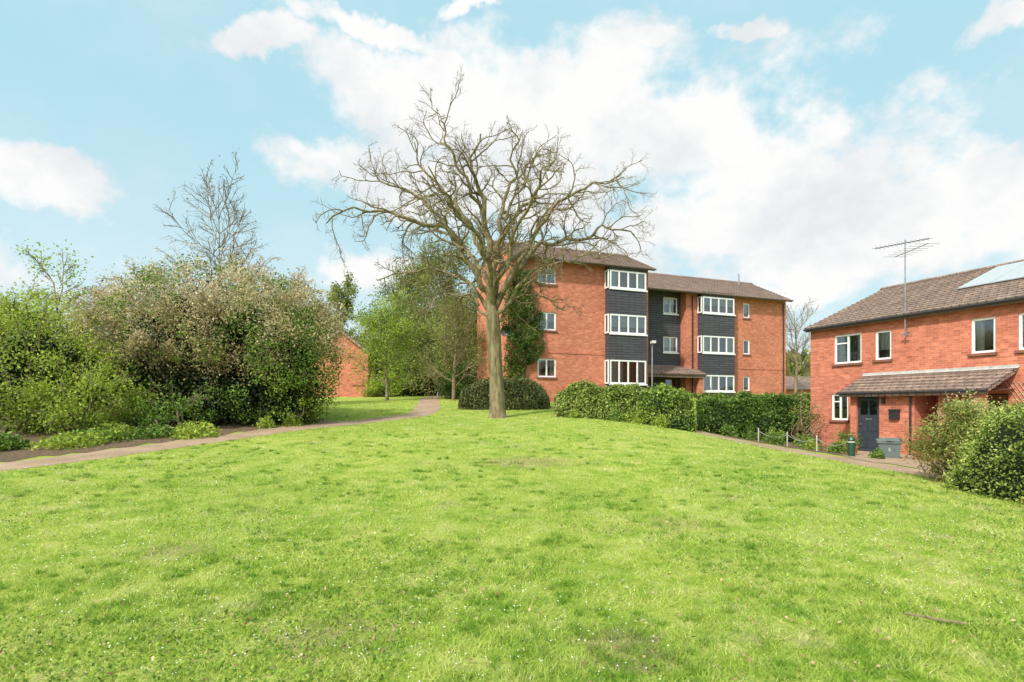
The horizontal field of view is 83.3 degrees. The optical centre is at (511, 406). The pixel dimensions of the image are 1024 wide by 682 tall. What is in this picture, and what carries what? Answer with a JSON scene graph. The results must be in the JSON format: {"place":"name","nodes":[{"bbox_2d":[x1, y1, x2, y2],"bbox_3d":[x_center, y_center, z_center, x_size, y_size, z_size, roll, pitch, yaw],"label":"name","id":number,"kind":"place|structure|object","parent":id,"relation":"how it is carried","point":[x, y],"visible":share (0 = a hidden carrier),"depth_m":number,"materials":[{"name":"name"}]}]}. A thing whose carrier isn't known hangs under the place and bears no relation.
{"place":"outdoors","nodes":[
{"label":"outdoors","id":0,"kind":"place"},
{"bbox_2d":[0,406,275,461],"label":"soil","id":1,"kind":"structure","parent":0,"point":[7,455],"depth_m":15.30,"materials":[{"name":"brown soil"}]},
{"bbox_2d":[0,431,30,450],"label":"plant","id":2,"kind":"object","parent":1,"relation":"on","point":[15,438],"visible":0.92,"depth_m":14.08,"materials":[{"name":"green plant"}]},
{"bbox_2d":[0,437,32,450],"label":"plant","id":3,"kind":"object","parent":1,"relation":"on","point":[18,445],"visible":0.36,"depth_m":14.14,"materials":[{"name":"green plant"}]},
{"bbox_2d":[0,238,121,381],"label":"leafing tree","id":4,"kind":"object","parent":1,"relation":"on","point":[41,266],"visible":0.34,"depth_m":21.56,"materials":[{"name":"green plant"}]},
{"bbox_2d":[25,433,106,450],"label":"plant","id":5,"kind":"object","parent":1,"relation":"on","point":[72,441],"visible":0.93,"depth_m":14.32,"materials":[{"name":"green plant"}]},
{"bbox_2d":[46,428,109,447],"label":"plant","id":6,"kind":"object","parent":1,"relation":"on","point":[75,435],"visible":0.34,"depth_m":14.95,"materials":[{"name":"green plant"}]},
{"bbox_2d":[0,275,159,437],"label":"green shrub","id":7,"kind":"object","parent":1,"relation":"on","point":[11,358],"visible":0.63,"depth_m":17.55,"materials":[{"name":"green plant"}]},
{"bbox_2d":[0,340,168,435],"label":"green shrub","id":8,"kind":"object","parent":1,"relation":"on","point":[74,410],"visible":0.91,"depth_m":16.66,"materials":[{"name":"green plant"}]},
{"bbox_2d":[54,426,135,444],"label":"plant","id":9,"kind":"object","parent":1,"relation":"on","point":[106,432],"visible":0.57,"depth_m":15.29,"materials":[{"name":"green plant"}]},
{"bbox_2d":[93,422,138,440],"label":"plant","id":10,"kind":"object","parent":1,"relation":"on","point":[126,428],"visible":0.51,"depth_m":15.91,"materials":[{"name":"green plant"}]},
{"bbox_2d":[129,423,175,439],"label":"plant","id":11,"kind":"object","parent":1,"relation":"on","point":[156,431],"visible":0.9,"depth_m":16.19,"materials":[{"name":"green plant"}]},
{"bbox_2d":[0,274,325,417],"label":"dark shrub","id":12,"kind":"object","parent":1,"relation":"on","point":[30,316],"visible":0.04,"depth_m":21.07,"materials":[{"name":"green plant"}]},
{"bbox_2d":[108,369,230,429],"bbox_3d":[-10.639,-0.094,17.805,3.549,2.166,1.873,0,0,-22],"label":"green shrub","id":13,"kind":"object","parent":1,"relation":"on","point":[152,419],"visible":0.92,"depth_m":17.65,"materials":[{"name":"green plant"}]},
{"bbox_2d":[169,420,222,439],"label":"plant","id":14,"kind":"object","parent":1,"relation":"on","point":[194,430],"visible":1,"depth_m":16.14,"materials":[{"name":"green plant"}]},
{"bbox_2d":[48,242,361,427],"bbox_3d":[-10.250,-2.630,20.222,9.951,6.610,7.463,0,0,0],"label":"blossom shrub","id":15,"kind":"object","parent":1,"relation":"on","point":[234,351],"visible":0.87,"depth_m":18.75,"materials":[{"name":"green plant"}]},
{"bbox_2d":[256,415,275,428],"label":"plant","id":16,"kind":"object","parent":1,"relation":"on","point":[264,423],"visible":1,"depth_m":18.43,"materials":[{"name":"green plant"}]},
{"bbox_2d":[282,413,303,426],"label":"plant","id":17,"kind":"object","parent":1,"relation":"on","point":[294,422],"visible":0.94,"depth_m":18.93,"materials":[{"name":"green plant"}]},
{"bbox_2d":[0,395,443,470],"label":"path","id":18,"kind":"structure","parent":0,"point":[428,405],"depth_m":15.61,"materials":[{"name":"grey asphalt"}]},
{"bbox_2d":[305,420,332,423],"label":"soil","id":19,"kind":"structure","parent":0,"point":[324,421],"depth_m":20.10,"materials":[{"name":"brown soil"}]},
{"bbox_2d":[0,395,1023,681],"bbox_3d":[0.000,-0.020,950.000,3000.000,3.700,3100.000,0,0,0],"label":"ground","id":20,"kind":"structure","parent":0,"point":[662,493],"depth_m":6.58,"materials":[{"name":"green plant"}]},
{"bbox_2d":[144,148,283,319],"bbox_3d":[-12.295,-5.661,25.675,6.408,11.810,5.701,0,0,37],"label":"bare tree","id":21,"kind":"object","parent":20,"relation":"on","point":[229,217],"visible":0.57,"depth_m":25.66,"materials":[{"name":"grey plant"}]},
{"bbox_2d":[254,273,317,353],"bbox_3d":[-13.233,-3.544,28.567,7.141,7.236,5.900,0,0,0],"label":"leafing tree","id":22,"kind":"object","parent":20,"relation":"on","point":[285,299],"visible":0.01,"depth_m":29.61,"materials":[{"name":"green plant"}]},
{"bbox_2d":[245,360,336,423],"bbox_3d":[-7.413,-0.402,19.501,2.506,2.521,2.550,0,0,29],"label":"green shrub","id":23,"kind":"object","parent":20,"relation":"on","point":[316,409],"visible":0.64,"depth_m":19.30,"materials":[{"name":"green plant"}]},
{"bbox_2d":[311,271,369,344],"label":"leafing tree","id":24,"kind":"object","parent":20,"relation":"on","point":[346,302],"visible":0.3,"depth_m":55.50,"materials":[{"name":"green plant"}]},
{"bbox_2d":[313,329,379,396],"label":"brick outbuilding","id":25,"kind":"structure","parent":20,"relation":"on","point":[346,378],"depth_m":45.05,"materials":[{"name":"red brick"}]},
{"bbox_2d":[352,385,374,396],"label":"brick wall","id":26,"kind":"structure","parent":20,"relation":"on","point":[355,393],"depth_m":43.65,"materials":[{"name":"red brick"}]},
{"bbox_2d":[356,367,413,396],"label":"green shrub","id":27,"kind":"object","parent":20,"relation":"on","point":[373,393],"visible":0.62,"depth_m":43.45,"materials":[{"name":"green plant"}]},
{"bbox_2d":[338,279,437,399],"bbox_3d":[-7.621,-4.033,36.144,6.622,7.452,5.458,0,0,-35],"label":"leafing tree","id":28,"kind":"object","parent":20,"relation":"on","point":[373,329],"visible":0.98,"depth_m":35.78,"materials":[{"name":"green plant"}]},
{"bbox_2d":[358,302,423,385],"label":"leafing tree","id":29,"kind":"object","parent":20,"relation":"on","point":[390,351],"visible":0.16,"depth_m":47.65,"materials":[{"name":"green plant"}]},
{"bbox_2d":[351,256,453,395],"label":"leafing tree","id":30,"kind":"object","parent":20,"relation":"on","point":[407,286],"visible":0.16,"depth_m":50.99,"materials":[{"name":"green plant"}]},
{"bbox_2d":[375,360,432,395],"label":"dark shrub","id":31,"kind":"object","parent":20,"relation":"on","point":[405,392],"visible":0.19,"depth_m":49.56,"materials":[{"name":"green plant"}]},
{"bbox_2d":[384,377,436,395],"bbox_3d":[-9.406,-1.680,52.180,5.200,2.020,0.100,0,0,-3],"label":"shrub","id":32,"kind":"object","parent":20,"relation":"on","point":[423,394],"visible":0.07,"depth_m":52.22,"materials":[{"name":"green plant"}]},
{"bbox_2d":[385,232,477,397],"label":"leafing tree","id":33,"kind":"object","parent":20,"relation":"on","point":[460,264],"visible":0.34,"depth_m":44.97,"materials":[{"name":"green plant"}]},
{"bbox_2d":[406,291,476,394],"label":"leafing tree","id":34,"kind":"object","parent":20,"relation":"on","point":[435,345],"visible":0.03,"depth_m":56.93,"materials":[{"name":"green plant"}]},
{"bbox_2d":[407,287,488,400],"bbox_3d":[-3.783,-4.104,35.359,5.909,7.631,5.871,0,0,0],"label":"leafing tree","id":35,"kind":"object","parent":20,"relation":"on","point":[442,336],"visible":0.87,"depth_m":35.43,"materials":[{"name":"green plant"}]},
{"bbox_2d":[428,284,476,391],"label":"leafing tree","id":36,"kind":"object","parent":20,"relation":"on","point":[459,340],"visible":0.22,"depth_m":40.72,"materials":[{"name":"green plant"}]},
{"bbox_2d":[436,360,479,398],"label":"dark shrub","id":37,"kind":"object","parent":20,"relation":"on","point":[460,386],"visible":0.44,"depth_m":37.94,"materials":[{"name":"green plant"}]},
{"bbox_2d":[106,348,810,381],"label":"woodland","id":38,"kind":"object","parent":20,"relation":"on","point":[791,366],"visible":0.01,"depth_m":72.32,"materials":[{"name":"green plant"}]},
{"bbox_2d":[311,65,656,418],"bbox_3d":[-0.761,-5.449,22.356,12.786,12.025,10.808,0,0,0],"label":"bare tree","id":39,"kind":"object","parent":20,"relation":"on","point":[492,277],"visible":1,"depth_m":21.70,"materials":[{"name":"brown plant"}]},
{"bbox_2d":[458,376,550,409],"bbox_3d":[-0.380,-0.563,27.256,4.398,1.885,3.152,0,0,0],"label":"hedge","id":40,"kind":"object","parent":20,"relation":"on","point":[524,394],"visible":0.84,"depth_m":26.31,"materials":[{"name":"green plant"}]},
{"bbox_2d":[1,414,1021,681],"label":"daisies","id":41,"kind":"object","parent":20,"relation":"on","point":[455,576],"visible":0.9,"depth_m":5.39,"materials":[{"name":"white plant"}]},
{"bbox_2d":[0,422,1023,681],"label":"clover","id":42,"kind":"object","parent":20,"relation":"on","point":[220,666],"visible":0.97,"depth_m":4.16,"materials":[{"name":"green plant"}]},
{"bbox_2d":[0,426,1023,681],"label":"fallen leaves","id":43,"kind":"object","parent":20,"relation":"on","point":[516,600],"visible":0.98,"depth_m":4.45,"materials":[{"name":"brown plant"}]},
{"bbox_2d":[568,408,580,417],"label":"plant","id":44,"kind":"object","parent":20,"relation":"on","point":[574,413],"visible":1,"depth_m":21.92,"materials":[{"name":"green plant"}]},
{"bbox_2d":[553,380,645,421],"bbox_3d":[3.577,-0.099,22.639,4.020,2.049,2.391,0,0,0],"label":"hedge","id":45,"kind":"object","parent":20,"relation":"on","point":[589,400],"visible":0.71,"depth_m":22.20,"materials":[{"name":"green plant"}]},
{"bbox_2d":[605,407,625,421],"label":"plant","id":46,"kind":"object","parent":20,"relation":"on","point":[616,417],"visible":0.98,"depth_m":21.53,"materials":[{"name":"green plant"}]},
{"bbox_2d":[475,236,793,401],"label":"apartment block","id":47,"kind":"structure","parent":20,"relation":"on","point":[712,336],"depth_m":37.76,"materials":[{"name":"red brick"}]},
{"bbox_2d":[500,327,510,336],"bbox_3d":[-0.354,-4.270,32.576,0.507,0.600,0.543,0,0,-36],"label":"satellite dish","id":48,"kind":"object","parent":47,"relation":"attached to","point":[504,332],"visible":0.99,"depth_m":32.58,"materials":[{"name":"metal"}]},
{"bbox_2d":[501,270,545,378],"bbox_3d":[0.653,-4.098,32.726,2.701,7.459,0.608,0,0,-21],"label":"ivy","id":49,"kind":"object","parent":47,"relation":"attached to","point":[513,336],"visible":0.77,"depth_m":32.71,"materials":[{"name":"green plant"}]},
{"bbox_2d":[537,358,557,378],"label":"window","id":50,"kind":"structure","parent":47,"relation":"in","point":[546,367],"depth_m":33.84,"materials":[{"name":"white paint"}]},
{"bbox_2d":[537,312,557,331],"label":"window","id":51,"kind":"structure","parent":47,"relation":"in","point":[549,321],"depth_m":33.84,"materials":[{"name":"white paint"}]},
{"bbox_2d":[538,269,557,285],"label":"window","id":52,"kind":"structure","parent":47,"relation":"in","point":[549,278],"depth_m":33.82,"materials":[{"name":"white paint"}]},
{"bbox_2d":[604,360,608,383],"bbox_3d":[5.717,-2.120,34.737,0.070,1.440,0.430,0,0,-22],"label":"window","id":53,"kind":"structure","parent":47,"relation":"in","point":[605,382],"depth_m":34.71,"materials":[{"name":"white paint"}]},
{"bbox_2d":[604,314,608,333],"bbox_3d":[5.717,-5.020,34.737,0.070,1.160,0.430,0,0,-22],"label":"window","id":54,"kind":"structure","parent":47,"relation":"in","point":[605,315],"depth_m":34.78,"materials":[{"name":"white paint"}]},
{"bbox_2d":[604,269,608,288],"bbox_3d":[5.717,-7.705,34.737,0.070,1.090,0.430,0,0,-22],"label":"window","id":55,"kind":"structure","parent":47,"relation":"in","point":[605,271],"depth_m":34.73,"materials":[{"name":"white paint"}]},
{"bbox_2d":[609,360,647,385],"bbox_3d":[7.053,-2.075,35.092,2.690,1.530,0.265,0,0,-22],"label":"window","id":56,"kind":"structure","parent":47,"relation":"in","point":[616,366],"depth_m":35.04,"materials":[{"name":"white paint"}]},
{"bbox_2d":[609,314,647,335],"bbox_3d":[7.053,-4.975,35.092,2.690,1.250,0.265,0,0,-22],"label":"window","id":57,"kind":"structure","parent":47,"relation":"in","point":[616,320],"depth_m":35.11,"materials":[{"name":"white paint"}]},
{"bbox_2d":[609,269,647,291],"bbox_3d":[7.053,-7.660,35.092,2.690,1.180,0.265,0,0,-22],"label":"window","id":58,"kind":"structure","parent":47,"relation":"in","point":[640,278],"depth_m":35.03,"materials":[{"name":"white paint"}]},
{"bbox_2d":[664,377,676,387],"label":"door","id":59,"kind":"structure","parent":47,"relation":"in","point":[667,380],"depth_m":40.47,"materials":[{"name":"brown wood"}]},
{"bbox_2d":[663,297,678,315],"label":"window","id":60,"kind":"structure","parent":47,"relation":"in","point":[667,302],"depth_m":40.58,"materials":[{"name":"white paint"}]},
{"bbox_2d":[663,336,678,353],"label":"window","id":61,"kind":"structure","parent":47,"relation":"in","point":[668,342],"depth_m":40.55,"materials":[{"name":"white paint"}]},
{"bbox_2d":[697,335,701,352],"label":"window","id":62,"kind":"structure","parent":47,"relation":"in","point":[701,335],"depth_m":40.36,"materials":[{"name":"white paint"}]},
{"bbox_2d":[697,296,701,312],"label":"window","id":63,"kind":"structure","parent":47,"relation":"in","point":[700,296],"depth_m":40.36,"materials":[{"name":"white paint"}]},
{"bbox_2d":[702,335,735,354],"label":"window","id":64,"kind":"structure","parent":47,"relation":"in","point":[728,340],"depth_m":40.55,"materials":[{"name":"white paint"}]},
{"bbox_2d":[702,296,735,315],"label":"window","id":65,"kind":"structure","parent":47,"relation":"in","point":[712,301],"depth_m":40.65,"materials":[{"name":"white paint"}]},
{"bbox_2d":[703,375,735,392],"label":"window","id":66,"kind":"structure","parent":47,"relation":"in","point":[708,382],"depth_m":40.57,"materials":[{"name":"white paint"}]},
{"bbox_2d":[743,303,750,319],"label":"window","id":67,"kind":"structure","parent":47,"relation":"in","point":[744,304],"depth_m":42.26,"materials":[{"name":"white paint"}]},
{"bbox_2d":[743,340,750,355],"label":"window","id":68,"kind":"structure","parent":47,"relation":"in","point":[744,354],"depth_m":42.16,"materials":[{"name":"white paint"}]},
{"bbox_2d":[743,376,750,391],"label":"window","id":69,"kind":"structure","parent":47,"relation":"in","point":[746,377],"depth_m":42.23,"materials":[{"name":"white paint"}]},
{"bbox_2d":[622,405,648,423],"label":"plant","id":70,"kind":"object","parent":20,"relation":"on","point":[638,419],"visible":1,"depth_m":21.37,"materials":[{"name":"green plant"}]},
{"bbox_2d":[650,340,655,387],"bbox_3d":[7.300,-1.332,29.840,0.200,4.160,0.520,0,0,0],"label":"street lamp","id":71,"kind":"object","parent":20,"relation":"on","point":[652,342],"visible":0.51,"depth_m":29.97,"materials":[{"name":"metal"}]},
{"bbox_2d":[650,414,668,427],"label":"plant","id":72,"kind":"object","parent":20,"relation":"on","point":[659,421],"visible":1,"depth_m":21.05,"materials":[{"name":"green plant"}]},
{"bbox_2d":[635,381,697,431],"bbox_3d":[5.883,0.185,22.093,2.317,2.386,2.222,0,0,13],"label":"hedge","id":73,"kind":"object","parent":20,"relation":"on","point":[677,406],"visible":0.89,"depth_m":21.45,"materials":[{"name":"green plant"}]},
{"bbox_2d":[689,389,810,441],"bbox_3d":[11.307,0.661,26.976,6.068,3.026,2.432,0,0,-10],"label":"hedge","id":74,"kind":"object","parent":20,"relation":"on","point":[742,411],"visible":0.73,"depth_m":26.30,"materials":[{"name":"green plant"}]},
{"bbox_2d":[786,376,810,394],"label":"bungalow","id":75,"kind":"object","parent":20,"relation":"on","point":[804,383],"visible":0.14,"depth_m":61.85,"materials":[{"name":"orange brick"}]},
{"bbox_2d":[786,298,818,392],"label":"bare tree","id":76,"kind":"object","parent":20,"relation":"on","point":[796,363],"visible":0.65,"depth_m":55.84,"materials":[{"name":"brown plant"}]},
{"bbox_2d":[803,259,1023,454],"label":"terraced house","id":77,"kind":"structure","parent":20,"relation":"on","point":[875,374],"depth_m":20.33,"materials":[{"name":"red brick"}]},
{"bbox_2d":[829,394,848,422],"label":"window","id":78,"kind":"structure","parent":77,"relation":"in","point":[841,402],"depth_m":23.32,"materials":[{"name":"white paint"}]},
{"bbox_2d":[858,396,878,451],"bbox_3d":[12.961,0.640,20.910,0.070,2.040,0.830,0,0,-22],"label":"door","id":79,"kind":"structure","parent":77,"relation":"in","point":[868,407],"depth_m":20.92,"materials":[{"name":"blue paint"}]},
{"bbox_2d":[872,330,892,362],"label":"window","id":80,"kind":"structure","parent":77,"relation":"in","point":[885,336],"depth_m":21.68,"materials":[{"name":"white paint"}]},
{"bbox_2d":[872,238,932,337],"bbox_3d":[14.051,-4.220,20.433,1.140,3.500,2.026,0,0,-9],"label":"television aerial","id":81,"kind":"object","parent":77,"relation":"attached to","point":[904,253],"visible":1,"depth_m":20.55,"materials":[{"name":"metal"}]},
{"bbox_2d":[967,315,1023,356],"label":"window","id":82,"kind":"structure","parent":77,"relation":"in","point":[983,329],"depth_m":18.75,"materials":[{"name":"white paint"}]},
{"bbox_2d":[988,394,1007,412],"bbox_3d":[15.248,0.620,18.249,0.050,2.020,0.840,0,0,-22],"label":"door","id":83,"kind":"structure","parent":77,"relation":"in","point":[996,398],"depth_m":18.08,"materials":[{"name":"brown wood"}]},
{"bbox_2d":[1014,313,1023,352],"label":"window","id":84,"kind":"structure","parent":77,"relation":"in","point":[1021,349],"depth_m":17.53,"materials":[{"name":"white paint"}]},
{"bbox_2d":[905,612,966,624],"bbox_3d":[3.086,1.553,4.208,0.363,0.067,0.102,0,0,30],"label":"stick","id":85,"kind":"object","parent":20,"relation":"on","point":[934,618],"visible":0.95,"depth_m":4.18,"materials":[{"name":"beige wood"}]},
{"bbox_2d":[891,382,1019,482],"bbox_3d":[9.285,0.742,11.395,2.714,2.488,2.705,0,0,-20],"label":"shrub","id":86,"kind":"object","parent":20,"relation":"on","point":[951,433],"visible":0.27,"depth_m":11.38,"materials":[{"name":"green plant"}]},
{"bbox_2d":[937,396,1023,503],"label":"hedge","id":87,"kind":"object","parent":20,"relation":"on","point":[993,466],"visible":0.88,"depth_m":9.78,"materials":[{"name":"green plant"}]},
{"bbox_2d":[0,0,1023,394],"label":"sky","id":88,"kind":"structure","parent":0,"point":[787,142],"materials":[{"name":"blue"}]},
{"bbox_2d":[697,430,855,455],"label":"soil","id":89,"kind":"structure","parent":0,"point":[824,449],"depth_m":20.58,"materials":[{"name":"brown soil"}]},
{"bbox_2d":[719,421,739,436],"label":"plant","id":90,"kind":"object","parent":89,"relation":"on","point":[727,429],"visible":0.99,"depth_m":23.52,"materials":[{"name":"green plant"}]},
{"bbox_2d":[741,426,761,440],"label":"plant","id":91,"kind":"object","parent":89,"relation":"on","point":[754,434],"visible":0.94,"depth_m":22.55,"materials":[{"name":"green plant"}]},
{"bbox_2d":[760,432,777,443],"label":"plant","id":92,"kind":"object","parent":89,"relation":"on","point":[767,440],"visible":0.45,"depth_m":21.94,"materials":[{"name":"green plant"}]},
{"bbox_2d":[762,426,790,444],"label":"plant","id":93,"kind":"object","parent":89,"relation":"on","point":[783,434],"visible":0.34,"depth_m":22.10,"materials":[{"name":"green plant"}]},
{"bbox_2d":[768,433,785,444],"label":"plant","id":94,"kind":"object","parent":89,"relation":"on","point":[779,440],"visible":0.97,"depth_m":20.83,"materials":[{"name":"green plant"}]},
{"bbox_2d":[792,433,810,446],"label":"plant","id":95,"kind":"object","parent":89,"relation":"on","point":[801,439],"visible":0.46,"depth_m":21.68,"materials":[{"name":"green plant"}]},
{"bbox_2d":[781,388,829,444],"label":"rose shrub","id":96,"kind":"object","parent":89,"relation":"on","point":[802,429],"visible":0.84,"depth_m":23.28,"materials":[{"name":"green plant"}]},
{"bbox_2d":[799,434,823,449],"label":"plant","id":97,"kind":"object","parent":89,"relation":"on","point":[811,443],"visible":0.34,"depth_m":20.39,"materials":[{"name":"green plant"}]},
{"bbox_2d":[803,438,820,449],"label":"plant","id":98,"kind":"object","parent":89,"relation":"on","point":[812,447],"visible":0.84,"depth_m":19.55,"materials":[{"name":"green plant"}]},
{"bbox_2d":[827,439,847,452],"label":"plant","id":99,"kind":"object","parent":89,"relation":"on","point":[834,448],"visible":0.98,"depth_m":18.93,"materials":[{"name":"green plant"}]},
{"bbox_2d":[847,436,855,455],"bbox_3d":[10.280,1.218,17.450,0.229,0.660,0.229,0,0,0],"label":"green bollard","id":100,"kind":"object","parent":89,"relation":"on","point":[851,444],"visible":0.9,"depth_m":17.36,"materials":[{"name":"metal"}]},
{"bbox_2d":[867,448,884,458],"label":"plant","id":101,"kind":"object","parent":89,"relation":"on","point":[877,454],"visible":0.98,"depth_m":17.13,"materials":[{"name":"green plant"}]},
{"bbox_2d":[691,431,945,477],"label":"path","id":102,"kind":"structure","parent":0,"point":[883,466],"depth_m":15.25,"materials":[{"name":"grey concrete"}]},
{"bbox_2d":[829,449,936,470],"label":"paving","id":103,"kind":"structure","parent":0,"point":[861,455],"depth_m":16.61,"materials":[{"name":"grey concrete"}]},
{"bbox_2d":[831,427,856,447],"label":"potted plant","id":104,"kind":"object","parent":103,"relation":"on","point":[840,436],"visible":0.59,"depth_m":21.21,"materials":[{"name":"green plant"}]},
{"bbox_2d":[839,432,863,454],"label":"potted plant","id":105,"kind":"object","parent":103,"relation":"on","point":[856,443],"visible":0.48,"depth_m":18.53,"materials":[{"name":"green plant"}]},
{"bbox_2d":[875,437,901,458],"bbox_3d":[11.842,1.287,18.085,0.690,0.630,0.605,0,0,29],"label":"recycling bin","id":106,"kind":"object","parent":103,"relation":"on","point":[888,446],"visible":0.98,"depth_m":17.89,"materials":[{"name":"grey plastic"}]},
{"bbox_2d":[906,438,927,459],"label":"potted plant","id":107,"kind":"object","parent":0,"point":[915,450],"visible":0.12,"depth_m":17.56,"materials":[{"name":"green plant"}]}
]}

